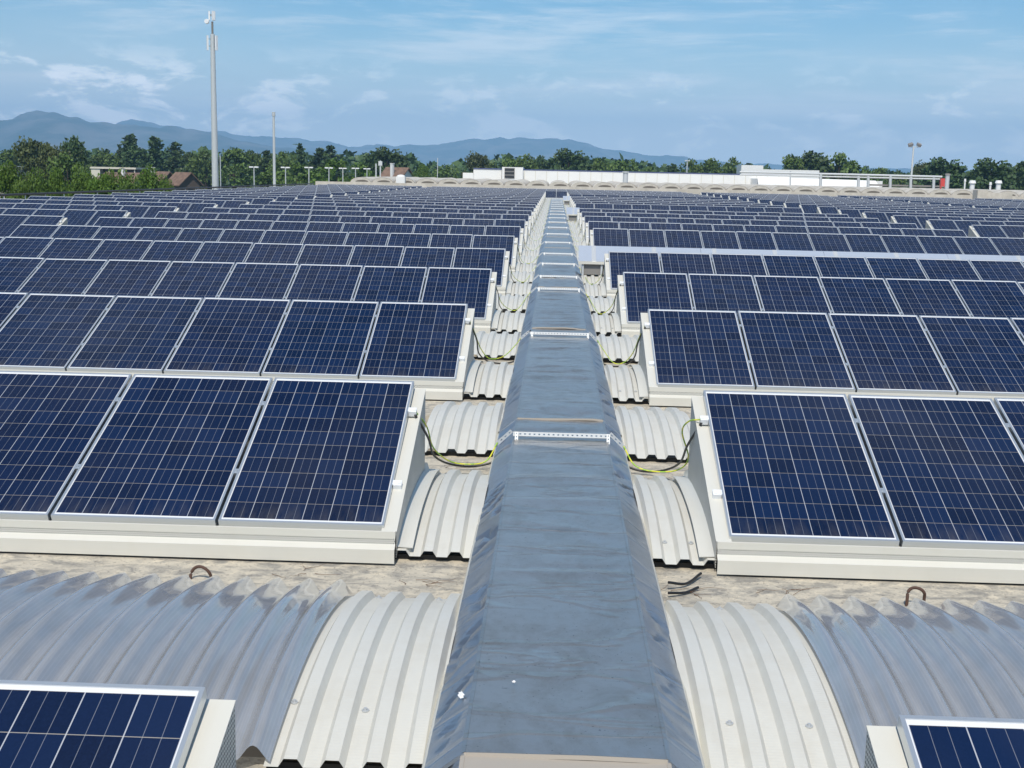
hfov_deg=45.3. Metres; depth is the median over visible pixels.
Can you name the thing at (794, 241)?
solar panel
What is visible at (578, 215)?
panel mounting
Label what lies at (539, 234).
corrugated sheet
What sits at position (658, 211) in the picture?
solar panel
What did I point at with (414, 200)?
solar panel
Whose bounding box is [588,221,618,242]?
solar panel
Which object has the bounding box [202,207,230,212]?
solar panel
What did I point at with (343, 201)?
solar panel
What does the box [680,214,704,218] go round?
solar panel
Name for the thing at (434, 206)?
solar panel
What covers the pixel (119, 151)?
tree
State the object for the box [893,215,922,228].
solar panel
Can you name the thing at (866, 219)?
solar panel
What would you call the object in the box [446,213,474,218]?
solar panel
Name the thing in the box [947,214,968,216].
solar panel
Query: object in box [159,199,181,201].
solar panel
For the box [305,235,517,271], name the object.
panel mounting
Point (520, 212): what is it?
solar panel
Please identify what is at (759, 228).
solar panel
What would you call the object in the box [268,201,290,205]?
solar panel
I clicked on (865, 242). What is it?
solar panel
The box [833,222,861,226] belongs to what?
solar panel
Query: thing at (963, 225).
solar panel
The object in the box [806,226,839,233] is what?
solar panel
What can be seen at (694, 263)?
solar panel
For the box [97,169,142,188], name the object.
house
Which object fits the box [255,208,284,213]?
solar panel
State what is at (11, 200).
solar panel
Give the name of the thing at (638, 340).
cable loop
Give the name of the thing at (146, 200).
solar panel
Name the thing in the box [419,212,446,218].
solar panel
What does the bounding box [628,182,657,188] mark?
roof vault
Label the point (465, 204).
solar panel
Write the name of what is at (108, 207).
solar panel
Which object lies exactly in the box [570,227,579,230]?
corrugated sheet
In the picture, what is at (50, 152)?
tree
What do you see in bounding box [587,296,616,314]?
corrugated sheet
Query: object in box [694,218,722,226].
solar panel
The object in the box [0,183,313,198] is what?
roof railing
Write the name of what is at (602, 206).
solar panel
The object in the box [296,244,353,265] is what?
solar panel
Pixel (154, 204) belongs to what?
solar panel
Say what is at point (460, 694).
paper scrap
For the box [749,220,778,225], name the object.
solar panel
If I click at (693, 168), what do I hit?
tree
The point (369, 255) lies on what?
solar panel
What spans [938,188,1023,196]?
roof vault
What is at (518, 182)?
roof vault
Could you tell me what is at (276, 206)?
solar panel
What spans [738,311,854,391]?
solar panel
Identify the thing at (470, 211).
solar panel
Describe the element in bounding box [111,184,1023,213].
solar panel field
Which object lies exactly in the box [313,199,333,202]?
solar panel
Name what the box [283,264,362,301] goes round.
solar panel
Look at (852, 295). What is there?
solar panel
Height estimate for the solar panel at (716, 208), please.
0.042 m
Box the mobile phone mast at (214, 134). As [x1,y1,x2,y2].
[204,11,220,189]
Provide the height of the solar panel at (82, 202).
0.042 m
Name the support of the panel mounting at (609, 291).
on the roof deck
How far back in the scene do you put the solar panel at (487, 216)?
45.14 m
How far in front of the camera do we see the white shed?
225.07 m
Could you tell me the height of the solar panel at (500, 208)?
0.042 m
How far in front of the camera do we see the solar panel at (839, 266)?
23.78 m
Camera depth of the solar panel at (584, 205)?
65.87 m
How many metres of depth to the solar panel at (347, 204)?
55.88 m
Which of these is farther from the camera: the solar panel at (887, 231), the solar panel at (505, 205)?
the solar panel at (505, 205)
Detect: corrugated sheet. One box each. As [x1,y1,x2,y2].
[263,590,460,767]
[394,462,487,560]
[425,401,503,456]
[462,359,513,399]
[474,331,520,359]
[490,310,524,333]
[496,294,529,312]
[505,281,531,295]
[509,271,534,283]
[515,262,536,272]
[517,255,537,263]
[522,249,538,256]
[523,244,540,250]
[526,239,541,244]
[528,235,541,240]
[530,232,542,236]
[531,229,543,232]
[533,226,544,229]
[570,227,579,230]
[571,233,581,237]
[572,236,584,241]
[573,241,585,245]
[581,274,603,284]
[584,283,605,297]
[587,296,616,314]
[591,313,621,336]
[596,334,639,363]
[604,362,649,403]
[615,406,689,462]
[632,470,717,568]
[664,600,860,767]
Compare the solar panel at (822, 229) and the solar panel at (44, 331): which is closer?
the solar panel at (44, 331)
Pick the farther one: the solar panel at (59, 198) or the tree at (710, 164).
the tree at (710, 164)
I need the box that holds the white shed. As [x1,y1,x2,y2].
[736,165,818,178]
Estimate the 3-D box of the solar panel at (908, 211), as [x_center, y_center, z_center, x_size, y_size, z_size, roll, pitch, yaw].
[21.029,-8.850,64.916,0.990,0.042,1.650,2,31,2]
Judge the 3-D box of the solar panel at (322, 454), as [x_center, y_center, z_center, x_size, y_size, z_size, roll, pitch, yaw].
[-1.237,0.409,7.997,1.022,0.052,1.650,2,31,2]
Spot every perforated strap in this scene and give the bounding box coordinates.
[494,430,626,449]
[519,331,598,342]
[529,287,586,294]
[532,274,582,281]
[535,262,579,268]
[538,252,576,257]
[540,241,574,245]
[543,233,569,235]
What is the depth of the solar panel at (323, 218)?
40.06 m
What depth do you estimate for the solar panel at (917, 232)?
39.42 m
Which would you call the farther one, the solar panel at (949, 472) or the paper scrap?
the solar panel at (949, 472)
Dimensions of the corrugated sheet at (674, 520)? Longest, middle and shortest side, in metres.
2.050 x 0.470 x 0.364 m
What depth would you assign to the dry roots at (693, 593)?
6.88 m
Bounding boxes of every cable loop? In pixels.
[414,413,497,466]
[469,321,520,363]
[493,281,530,312]
[586,284,620,314]
[597,325,645,366]
[623,419,701,472]
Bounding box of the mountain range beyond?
[117,119,991,172]
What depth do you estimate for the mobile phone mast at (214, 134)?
147.60 m
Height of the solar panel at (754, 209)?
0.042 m
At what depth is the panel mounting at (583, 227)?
44.51 m
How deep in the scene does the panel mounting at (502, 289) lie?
23.53 m
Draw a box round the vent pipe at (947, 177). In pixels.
[945,173,950,188]
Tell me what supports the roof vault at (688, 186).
on the far roof
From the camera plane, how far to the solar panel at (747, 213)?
55.33 m
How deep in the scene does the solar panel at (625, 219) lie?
44.99 m
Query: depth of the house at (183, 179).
243.16 m
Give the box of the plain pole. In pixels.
[272,112,275,184]
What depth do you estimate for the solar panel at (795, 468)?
7.78 m
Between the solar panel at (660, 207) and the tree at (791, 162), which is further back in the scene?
the tree at (791, 162)
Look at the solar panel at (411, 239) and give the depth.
29.38 m
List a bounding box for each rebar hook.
[189,565,211,578]
[905,586,925,605]
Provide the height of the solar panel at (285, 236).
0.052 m
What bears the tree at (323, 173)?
on the ground
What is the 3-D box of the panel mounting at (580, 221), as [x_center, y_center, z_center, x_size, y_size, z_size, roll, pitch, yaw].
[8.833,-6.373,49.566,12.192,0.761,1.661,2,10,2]
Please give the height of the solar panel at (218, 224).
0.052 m
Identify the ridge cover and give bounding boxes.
[422,198,704,767]
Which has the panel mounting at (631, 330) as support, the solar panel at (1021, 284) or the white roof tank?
the solar panel at (1021, 284)
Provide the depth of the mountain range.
5751.72 m
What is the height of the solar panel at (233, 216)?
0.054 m
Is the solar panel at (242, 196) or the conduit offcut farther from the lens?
the solar panel at (242, 196)
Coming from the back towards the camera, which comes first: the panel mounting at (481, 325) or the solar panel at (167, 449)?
the panel mounting at (481, 325)
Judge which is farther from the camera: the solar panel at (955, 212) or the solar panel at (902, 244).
the solar panel at (955, 212)
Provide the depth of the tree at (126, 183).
103.27 m
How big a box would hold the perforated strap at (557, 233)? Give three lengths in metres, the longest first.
1.025 x 0.136 x 0.078 m
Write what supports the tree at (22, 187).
on the ground
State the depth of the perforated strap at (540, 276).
24.27 m
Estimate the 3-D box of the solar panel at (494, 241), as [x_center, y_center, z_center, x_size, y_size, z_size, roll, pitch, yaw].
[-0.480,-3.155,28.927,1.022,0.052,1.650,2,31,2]
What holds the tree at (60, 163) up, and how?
on the ground
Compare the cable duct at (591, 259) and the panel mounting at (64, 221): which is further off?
the panel mounting at (64, 221)
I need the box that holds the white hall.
[463,167,789,189]
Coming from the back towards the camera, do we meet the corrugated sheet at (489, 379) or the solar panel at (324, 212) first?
the solar panel at (324, 212)
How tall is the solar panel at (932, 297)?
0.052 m
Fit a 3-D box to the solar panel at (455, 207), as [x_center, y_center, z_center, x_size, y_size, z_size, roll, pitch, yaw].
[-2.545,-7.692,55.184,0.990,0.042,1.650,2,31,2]
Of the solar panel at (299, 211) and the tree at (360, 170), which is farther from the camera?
the tree at (360, 170)
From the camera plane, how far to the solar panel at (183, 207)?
50.73 m
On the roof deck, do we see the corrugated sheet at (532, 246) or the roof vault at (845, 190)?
the corrugated sheet at (532, 246)
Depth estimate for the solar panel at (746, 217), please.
50.09 m
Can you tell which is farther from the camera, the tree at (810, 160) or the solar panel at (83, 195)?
the tree at (810, 160)
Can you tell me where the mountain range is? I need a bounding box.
[0,110,685,170]
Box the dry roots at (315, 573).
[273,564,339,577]
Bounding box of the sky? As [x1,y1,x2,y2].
[0,0,1023,169]
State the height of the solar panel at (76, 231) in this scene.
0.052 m
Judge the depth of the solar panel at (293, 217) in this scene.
40.10 m
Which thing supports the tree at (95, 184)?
on the ground
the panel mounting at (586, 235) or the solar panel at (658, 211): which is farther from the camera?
the solar panel at (658, 211)
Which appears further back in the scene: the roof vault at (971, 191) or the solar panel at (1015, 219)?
the roof vault at (971, 191)
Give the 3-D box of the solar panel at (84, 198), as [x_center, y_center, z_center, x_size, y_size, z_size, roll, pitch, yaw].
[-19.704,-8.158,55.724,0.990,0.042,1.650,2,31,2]
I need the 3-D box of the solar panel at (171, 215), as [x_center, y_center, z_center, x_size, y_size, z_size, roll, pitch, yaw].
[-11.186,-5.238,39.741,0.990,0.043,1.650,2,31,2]
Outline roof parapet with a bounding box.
[315,181,1023,198]
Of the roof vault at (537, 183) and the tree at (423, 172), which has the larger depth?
the tree at (423, 172)
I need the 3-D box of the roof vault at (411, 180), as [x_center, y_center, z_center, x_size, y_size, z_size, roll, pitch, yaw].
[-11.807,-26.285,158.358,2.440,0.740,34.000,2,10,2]
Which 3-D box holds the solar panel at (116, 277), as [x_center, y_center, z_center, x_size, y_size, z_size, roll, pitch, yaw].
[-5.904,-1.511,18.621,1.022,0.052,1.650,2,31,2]
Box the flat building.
[90,167,147,178]
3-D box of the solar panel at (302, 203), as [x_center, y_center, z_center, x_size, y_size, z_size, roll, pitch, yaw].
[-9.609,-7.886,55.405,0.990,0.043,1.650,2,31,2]
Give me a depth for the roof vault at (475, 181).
141.41 m
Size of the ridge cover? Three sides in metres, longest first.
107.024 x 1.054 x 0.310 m
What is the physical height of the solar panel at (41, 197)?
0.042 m
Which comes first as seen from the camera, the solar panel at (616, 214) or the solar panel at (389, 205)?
the solar panel at (616, 214)
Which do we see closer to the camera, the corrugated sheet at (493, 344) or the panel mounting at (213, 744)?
the panel mounting at (213, 744)
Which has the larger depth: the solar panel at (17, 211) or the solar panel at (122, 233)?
the solar panel at (17, 211)
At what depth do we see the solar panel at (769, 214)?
55.23 m
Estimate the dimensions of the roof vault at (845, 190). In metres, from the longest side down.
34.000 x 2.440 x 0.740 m
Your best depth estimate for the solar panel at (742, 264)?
23.83 m
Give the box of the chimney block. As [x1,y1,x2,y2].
[972,190,1012,198]
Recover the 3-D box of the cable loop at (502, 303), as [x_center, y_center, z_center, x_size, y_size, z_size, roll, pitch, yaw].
[0.143,-1.492,20.198,0.356,0.660,2.845,4,10,14]
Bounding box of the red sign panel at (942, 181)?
[940,178,944,188]
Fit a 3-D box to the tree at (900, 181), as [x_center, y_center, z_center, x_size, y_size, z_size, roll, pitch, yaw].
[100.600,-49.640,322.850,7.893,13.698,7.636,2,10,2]
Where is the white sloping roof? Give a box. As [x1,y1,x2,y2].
[750,177,882,186]
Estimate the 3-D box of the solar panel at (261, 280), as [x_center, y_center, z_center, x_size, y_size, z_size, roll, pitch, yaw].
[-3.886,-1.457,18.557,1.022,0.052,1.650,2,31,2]
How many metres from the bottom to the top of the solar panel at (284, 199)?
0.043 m
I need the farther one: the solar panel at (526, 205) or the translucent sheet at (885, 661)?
the solar panel at (526, 205)
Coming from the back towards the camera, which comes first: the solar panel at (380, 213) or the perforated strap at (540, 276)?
the solar panel at (380, 213)
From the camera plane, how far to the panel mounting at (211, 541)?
7.26 m
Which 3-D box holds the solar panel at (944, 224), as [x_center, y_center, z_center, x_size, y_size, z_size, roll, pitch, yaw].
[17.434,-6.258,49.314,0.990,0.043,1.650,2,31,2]
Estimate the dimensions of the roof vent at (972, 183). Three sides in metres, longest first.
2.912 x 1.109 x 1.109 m
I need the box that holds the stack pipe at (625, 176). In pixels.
[622,171,628,182]
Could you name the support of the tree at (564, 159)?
on the ground
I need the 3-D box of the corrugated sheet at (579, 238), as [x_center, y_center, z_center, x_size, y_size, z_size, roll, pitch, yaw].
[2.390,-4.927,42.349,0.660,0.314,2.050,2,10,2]
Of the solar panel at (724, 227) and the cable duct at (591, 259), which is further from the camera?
the solar panel at (724, 227)
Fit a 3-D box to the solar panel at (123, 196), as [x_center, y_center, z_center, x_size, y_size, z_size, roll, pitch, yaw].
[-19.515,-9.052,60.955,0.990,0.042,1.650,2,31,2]
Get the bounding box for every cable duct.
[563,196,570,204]
[566,207,578,220]
[578,245,1023,276]
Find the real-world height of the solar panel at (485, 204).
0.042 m
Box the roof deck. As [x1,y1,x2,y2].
[0,263,1023,767]
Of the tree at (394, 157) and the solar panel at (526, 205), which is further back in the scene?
the tree at (394, 157)
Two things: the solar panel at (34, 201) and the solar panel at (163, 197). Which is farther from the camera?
the solar panel at (163, 197)
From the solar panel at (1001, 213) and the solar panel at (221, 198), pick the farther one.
the solar panel at (1001, 213)
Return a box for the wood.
[0,146,1021,188]
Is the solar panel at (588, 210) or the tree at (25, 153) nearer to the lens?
the solar panel at (588, 210)
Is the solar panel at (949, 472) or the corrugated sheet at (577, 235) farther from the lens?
the corrugated sheet at (577, 235)
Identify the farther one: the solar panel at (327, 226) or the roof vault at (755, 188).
the roof vault at (755, 188)
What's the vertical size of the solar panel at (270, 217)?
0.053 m
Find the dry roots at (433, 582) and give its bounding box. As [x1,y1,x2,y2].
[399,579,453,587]
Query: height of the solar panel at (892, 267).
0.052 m
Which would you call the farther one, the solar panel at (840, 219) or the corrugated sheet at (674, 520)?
the solar panel at (840, 219)
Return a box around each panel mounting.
[0,308,474,399]
[0,388,425,563]
[58,218,67,225]
[124,212,130,217]
[183,699,235,767]
[293,272,496,333]
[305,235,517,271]
[343,225,523,255]
[392,214,530,235]
[400,251,509,295]
[432,221,527,243]
[482,212,533,229]
[577,209,668,223]
[579,213,655,229]
[582,217,861,236]
[585,223,713,244]
[589,230,739,246]
[603,254,767,297]
[616,275,761,336]
[639,313,1023,406]
[688,396,1023,583]
[864,725,908,767]
[925,221,932,228]
[968,226,978,236]
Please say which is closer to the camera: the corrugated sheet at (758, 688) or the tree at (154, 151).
the corrugated sheet at (758, 688)
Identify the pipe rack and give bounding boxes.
[740,171,942,187]
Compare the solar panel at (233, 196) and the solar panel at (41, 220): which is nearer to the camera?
the solar panel at (41, 220)
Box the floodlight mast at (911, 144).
[908,142,921,174]
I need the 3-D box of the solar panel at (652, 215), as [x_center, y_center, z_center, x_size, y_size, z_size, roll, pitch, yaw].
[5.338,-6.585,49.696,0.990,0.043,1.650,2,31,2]
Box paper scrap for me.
[458,691,463,698]
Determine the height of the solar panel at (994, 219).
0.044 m
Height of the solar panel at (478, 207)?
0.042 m
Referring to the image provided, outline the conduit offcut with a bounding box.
[668,572,701,593]
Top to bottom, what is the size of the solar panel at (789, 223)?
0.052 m
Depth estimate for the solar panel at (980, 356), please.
13.04 m
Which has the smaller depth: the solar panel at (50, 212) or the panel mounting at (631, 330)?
the panel mounting at (631, 330)
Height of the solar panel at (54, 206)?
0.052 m
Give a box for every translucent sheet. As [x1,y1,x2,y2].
[0,568,351,761]
[776,594,1023,767]
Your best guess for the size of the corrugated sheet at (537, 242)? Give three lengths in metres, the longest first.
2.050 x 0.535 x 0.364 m
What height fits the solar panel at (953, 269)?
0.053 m
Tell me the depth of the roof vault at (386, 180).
141.75 m
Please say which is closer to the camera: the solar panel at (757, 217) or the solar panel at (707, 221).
the solar panel at (707, 221)
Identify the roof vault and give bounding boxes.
[350,177,379,181]
[372,177,419,182]
[394,177,435,182]
[416,178,455,183]
[438,178,471,183]
[460,178,491,184]
[482,179,510,184]
[505,179,529,185]
[527,180,548,185]
[549,180,568,186]
[568,180,591,186]
[588,181,613,187]
[607,181,635,187]
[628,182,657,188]
[644,182,680,188]
[664,182,702,189]
[683,183,724,189]
[699,183,747,190]
[727,184,769,190]
[739,184,792,191]
[755,184,814,191]
[786,185,837,192]
[793,185,859,192]
[826,186,882,193]
[835,186,904,193]
[845,186,927,194]
[879,187,949,194]
[887,187,972,195]
[902,187,992,193]
[930,188,1017,196]
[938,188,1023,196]
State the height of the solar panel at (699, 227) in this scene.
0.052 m
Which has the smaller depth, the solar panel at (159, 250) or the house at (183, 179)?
the solar panel at (159, 250)
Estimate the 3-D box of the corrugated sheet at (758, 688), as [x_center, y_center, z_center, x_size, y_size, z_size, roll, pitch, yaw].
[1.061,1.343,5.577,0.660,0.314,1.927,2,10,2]
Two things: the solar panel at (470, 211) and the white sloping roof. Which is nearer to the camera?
the solar panel at (470, 211)
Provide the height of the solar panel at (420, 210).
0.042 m
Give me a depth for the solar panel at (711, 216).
50.13 m
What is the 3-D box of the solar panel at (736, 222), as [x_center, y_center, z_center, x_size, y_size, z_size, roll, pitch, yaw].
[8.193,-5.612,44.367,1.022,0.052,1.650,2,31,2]
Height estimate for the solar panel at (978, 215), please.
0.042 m
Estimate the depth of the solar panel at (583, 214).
50.26 m
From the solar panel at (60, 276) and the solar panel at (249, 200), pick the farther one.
the solar panel at (249, 200)
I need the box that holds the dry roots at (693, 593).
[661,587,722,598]
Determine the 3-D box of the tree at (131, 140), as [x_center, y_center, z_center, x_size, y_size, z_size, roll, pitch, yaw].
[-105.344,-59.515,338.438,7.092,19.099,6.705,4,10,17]
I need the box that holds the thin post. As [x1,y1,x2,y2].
[375,161,381,176]
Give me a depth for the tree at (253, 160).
321.23 m
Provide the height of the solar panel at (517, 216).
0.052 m
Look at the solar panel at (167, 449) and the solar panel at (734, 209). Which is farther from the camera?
the solar panel at (734, 209)
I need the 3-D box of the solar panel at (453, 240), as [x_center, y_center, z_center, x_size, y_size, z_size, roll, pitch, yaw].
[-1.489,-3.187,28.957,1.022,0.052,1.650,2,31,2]
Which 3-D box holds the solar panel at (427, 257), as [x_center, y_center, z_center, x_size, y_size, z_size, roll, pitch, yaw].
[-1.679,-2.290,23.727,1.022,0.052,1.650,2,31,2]
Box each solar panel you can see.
[0,199,23,202]
[0,203,16,207]
[0,214,29,236]
[0,237,53,257]
[0,257,44,291]
[0,292,28,328]
[0,293,115,370]
[0,371,131,519]
[0,680,206,767]
[2,208,36,214]
[9,224,59,237]
[13,203,42,208]
[15,258,107,294]
[21,199,47,203]
[23,215,63,224]
[28,196,51,199]
[33,209,67,215]
[38,238,103,258]
[39,204,69,208]
[45,200,71,203]
[49,196,72,199]
[50,225,100,238]
[51,374,272,525]
[63,209,97,225]
[67,204,95,209]
[67,295,202,373]
[69,200,94,204]
[71,197,94,200]
[73,194,94,196]
[82,259,171,295]
[85,210,127,225]
[90,239,153,259]
[92,226,141,239]
[93,194,113,197]
[93,197,116,200]
[93,201,119,204]
[93,205,122,209]
[93,217,133,226]
[113,195,133,197]
[115,198,138,201]
[118,201,143,205]
[120,205,149,217]
[128,218,168,226]
[133,195,153,198]
[134,227,182,240]
[136,198,159,201]
[141,202,167,205]
[141,240,203,260]
[142,206,176,217]
[149,261,234,298]
[152,196,173,198]
[154,211,188,218]
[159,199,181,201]
[164,219,203,227]
[164,297,290,375]
[166,202,191,211]
[173,196,193,198]
[176,228,223,241]
[181,199,203,202]
[185,212,218,218]
[186,203,215,211]
[193,197,213,199]
[193,241,253,263]
[199,219,238,229]
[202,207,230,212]
[203,200,225,207]
[213,197,233,199]
[216,213,249,219]
[216,262,298,298]
[218,229,265,242]
[218,377,413,530]
[222,195,240,197]
[222,200,247,207]
[228,208,257,213]
[233,198,253,203]
[235,220,273,229]
[239,204,263,207]
[240,195,258,197]
[244,243,303,263]
[247,214,279,220]
[251,198,273,204]
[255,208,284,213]
[259,196,277,199]
[260,230,306,243]
[261,299,378,378]
[263,205,287,208]
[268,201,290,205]
[270,221,308,230]
[276,196,295,201]
[277,214,310,221]
[282,209,311,214]
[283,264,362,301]
[287,205,312,208]
[291,202,312,205]
[293,199,313,201]
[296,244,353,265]
[302,231,347,244]
[306,221,343,233]
[308,215,340,221]
[310,210,338,215]
[312,202,334,205]
[312,205,336,209]
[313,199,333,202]
[314,197,332,199]
[333,198,351,199]
[334,200,353,202]
[335,203,356,206]
[336,206,360,210]
[337,210,365,215]
[339,216,371,222]
[341,222,378,232]
[344,232,389,245]
[348,245,403,270]
[351,198,369,200]
[351,266,426,308]
[354,200,373,203]
[357,203,378,206]
[359,302,467,381]
[360,207,384,210]
[364,211,392,218]
[370,198,388,201]
[370,216,401,224]
[374,201,394,204]
[377,223,414,235]
[379,204,400,208]
[385,207,409,211]
[387,233,430,249]
[388,199,406,202]
[391,212,419,218]
[394,201,414,204]
[400,246,454,271]
[401,204,423,207]
[401,217,432,226]
[407,199,425,201]
[409,208,433,212]
[413,224,449,235]
[415,202,434,204]
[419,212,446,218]
[419,267,491,319]
[423,205,445,208]
[426,200,443,201]
[429,233,472,249]
[432,218,463,225]
[434,208,458,213]
[435,202,454,206]
[444,200,462,202]
[446,205,467,210]
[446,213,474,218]
[449,225,484,235]
[452,247,505,286]
[455,202,474,205]
[458,209,482,215]
[463,200,481,203]
[463,219,494,228]
[468,206,489,208]
[472,235,514,265]
[474,213,501,218]
[475,203,495,205]
[482,201,499,202]
[483,209,506,213]
[484,226,520,247]
[490,206,511,211]
[494,219,525,241]
[496,203,515,206]
[501,201,518,203]
[501,214,528,223]
[508,210,531,217]
[512,207,533,211]
[516,204,535,207]
[519,202,537,204]
[575,203,593,208]
[579,208,600,212]
[581,212,605,216]
[584,216,611,225]
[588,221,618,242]
[593,228,630,246]
[594,203,612,208]
[601,209,623,212]
[606,212,630,218]
[608,251,661,289]
[612,216,639,221]
[613,204,631,210]
[619,222,650,231]
[623,272,694,323]
[624,209,645,214]
[628,229,666,246]
[631,213,654,217]
[632,204,650,209]
[639,217,666,222]
[646,210,667,213]
[648,309,754,389]
[650,223,681,229]
[651,204,669,209]
[655,213,679,219]
[660,252,713,276]
[664,230,703,249]
[667,218,694,223]
[668,210,690,213]
[669,205,688,210]
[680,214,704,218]
[681,223,713,230]
[688,205,707,211]
[688,273,763,316]
[691,211,713,215]
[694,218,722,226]
[700,231,740,248]
[703,390,899,546]
[705,214,729,219]
[707,206,726,211]
[711,253,767,279]
[712,224,744,231]
[713,211,735,214]
[722,219,750,226]
[726,206,745,211]
[729,215,754,219]
[735,212,757,215]
[736,231,777,249]
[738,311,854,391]
[744,225,776,232]
[745,207,764,211]
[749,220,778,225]
[753,275,833,315]
[754,215,779,219]
[758,212,780,215]
[762,255,820,278]
[764,207,783,212]
[772,232,814,250]
[775,225,807,233]
[777,220,806,225]
[779,216,804,220]
[780,213,803,216]
[783,207,802,212]
[803,213,825,216]
[804,217,829,220]
[805,221,834,226]
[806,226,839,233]
[808,233,852,252]
[813,256,873,277]
[819,277,902,314]
[825,214,848,217]
[828,313,956,394]
[829,217,854,221]
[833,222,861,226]
[837,227,871,233]
[839,209,861,217]
[844,234,889,252]
[848,394,1023,550]
[854,218,879,223]
[858,209,877,215]
[860,222,890,227]
[864,212,889,222]
[865,257,927,279]
[869,228,902,234]
[877,210,896,211]
[880,235,926,253]
[884,212,905,221]
[885,278,972,316]
[888,223,918,228]
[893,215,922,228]
[896,210,915,212]
[897,715,1023,767]
[900,228,934,235]
[905,213,926,215]
[915,210,934,212]
[916,216,939,228]
[916,236,963,253]
[917,258,980,280]
[918,315,1023,396]
[926,213,946,215]
[928,219,958,229]
[932,229,966,236]
[935,211,954,213]
[938,216,961,219]
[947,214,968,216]
[951,279,1023,319]
[953,220,979,236]
[953,236,1001,254]
[954,211,972,213]
[961,217,985,220]
[967,214,988,217]
[969,260,1023,281]
[971,225,1007,237]
[973,212,992,214]
[978,221,1004,224]
[984,217,1007,220]
[988,215,1009,217]
[989,237,1023,255]
[992,212,1011,214]
[993,398,1023,455]
[999,225,1023,237]
[1003,221,1023,225]
[1006,218,1023,220]
[1009,215,1023,217]
[1010,317,1023,340]
[1017,282,1023,289]
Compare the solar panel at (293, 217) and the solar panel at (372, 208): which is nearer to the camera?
the solar panel at (293, 217)
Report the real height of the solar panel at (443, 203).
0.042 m
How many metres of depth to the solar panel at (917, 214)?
60.26 m
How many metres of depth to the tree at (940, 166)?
276.06 m
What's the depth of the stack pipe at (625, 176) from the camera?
147.27 m
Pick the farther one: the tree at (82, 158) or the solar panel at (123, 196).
the tree at (82, 158)
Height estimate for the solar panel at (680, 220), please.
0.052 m
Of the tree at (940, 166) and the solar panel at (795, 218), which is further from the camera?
the tree at (940, 166)
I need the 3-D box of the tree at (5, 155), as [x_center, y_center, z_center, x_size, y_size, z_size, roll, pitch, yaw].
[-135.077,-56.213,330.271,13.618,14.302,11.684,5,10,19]
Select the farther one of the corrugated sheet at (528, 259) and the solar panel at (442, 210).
the solar panel at (442, 210)
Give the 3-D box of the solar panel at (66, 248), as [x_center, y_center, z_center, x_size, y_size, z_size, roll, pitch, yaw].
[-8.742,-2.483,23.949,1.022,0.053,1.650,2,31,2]
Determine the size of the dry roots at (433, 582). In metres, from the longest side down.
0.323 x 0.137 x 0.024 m
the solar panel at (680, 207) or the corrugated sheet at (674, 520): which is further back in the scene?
the solar panel at (680, 207)
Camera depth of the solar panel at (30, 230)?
29.68 m
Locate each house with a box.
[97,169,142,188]
[151,171,172,188]
[166,172,203,190]
[379,163,413,176]
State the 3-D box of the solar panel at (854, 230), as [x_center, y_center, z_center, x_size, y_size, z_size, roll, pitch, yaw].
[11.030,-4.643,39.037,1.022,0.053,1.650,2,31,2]
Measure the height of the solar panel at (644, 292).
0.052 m
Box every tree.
[0,149,23,165]
[0,159,20,198]
[5,135,53,198]
[7,172,43,198]
[25,166,56,195]
[33,143,73,189]
[44,152,90,196]
[48,166,75,196]
[60,135,89,183]
[65,164,91,196]
[75,141,92,176]
[85,173,112,194]
[88,148,124,172]
[100,168,121,192]
[113,145,159,170]
[114,144,123,158]
[116,168,144,192]
[120,133,137,150]
[138,164,164,192]
[145,136,165,170]
[156,174,173,191]
[159,142,185,173]
[173,152,211,186]
[185,149,227,189]
[208,147,258,188]
[231,149,263,188]
[247,165,298,187]
[250,150,272,184]
[267,151,297,185]
[271,162,320,186]
[291,143,308,183]
[306,157,363,184]
[307,147,325,171]
[316,145,347,181]
[337,162,378,181]
[354,150,382,176]
[368,146,408,175]
[412,163,429,177]
[430,164,459,178]
[460,150,491,177]
[487,161,497,167]
[500,157,517,167]
[514,153,540,169]
[530,155,546,168]
[541,161,552,169]
[547,148,591,170]
[587,158,610,170]
[608,160,626,170]
[621,158,639,171]
[641,166,654,171]
[664,163,680,171]
[677,158,704,172]
[699,158,722,172]
[717,157,742,173]
[782,154,803,169]
[798,150,839,178]
[819,151,863,179]
[860,165,877,180]
[871,167,888,186]
[884,169,907,187]
[908,159,930,187]
[913,156,972,188]
[959,157,1020,189]
[1003,161,1023,189]
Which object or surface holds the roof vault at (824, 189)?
on the far roof
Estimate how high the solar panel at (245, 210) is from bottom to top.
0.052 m
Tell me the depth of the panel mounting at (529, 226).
44.63 m
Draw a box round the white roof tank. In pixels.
[396,175,405,182]
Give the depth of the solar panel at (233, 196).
66.62 m
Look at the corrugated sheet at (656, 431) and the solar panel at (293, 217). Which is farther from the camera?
the solar panel at (293, 217)
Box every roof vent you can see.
[969,180,975,188]
[995,180,1001,189]
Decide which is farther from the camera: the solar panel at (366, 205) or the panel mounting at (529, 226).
the solar panel at (366, 205)
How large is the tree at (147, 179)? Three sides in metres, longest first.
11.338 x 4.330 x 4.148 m
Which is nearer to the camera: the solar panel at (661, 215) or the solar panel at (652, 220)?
the solar panel at (652, 220)
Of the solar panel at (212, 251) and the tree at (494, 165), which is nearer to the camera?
the solar panel at (212, 251)
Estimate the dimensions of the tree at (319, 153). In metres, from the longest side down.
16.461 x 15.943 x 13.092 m
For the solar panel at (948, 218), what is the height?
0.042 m
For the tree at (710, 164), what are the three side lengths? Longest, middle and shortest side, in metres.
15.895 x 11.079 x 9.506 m

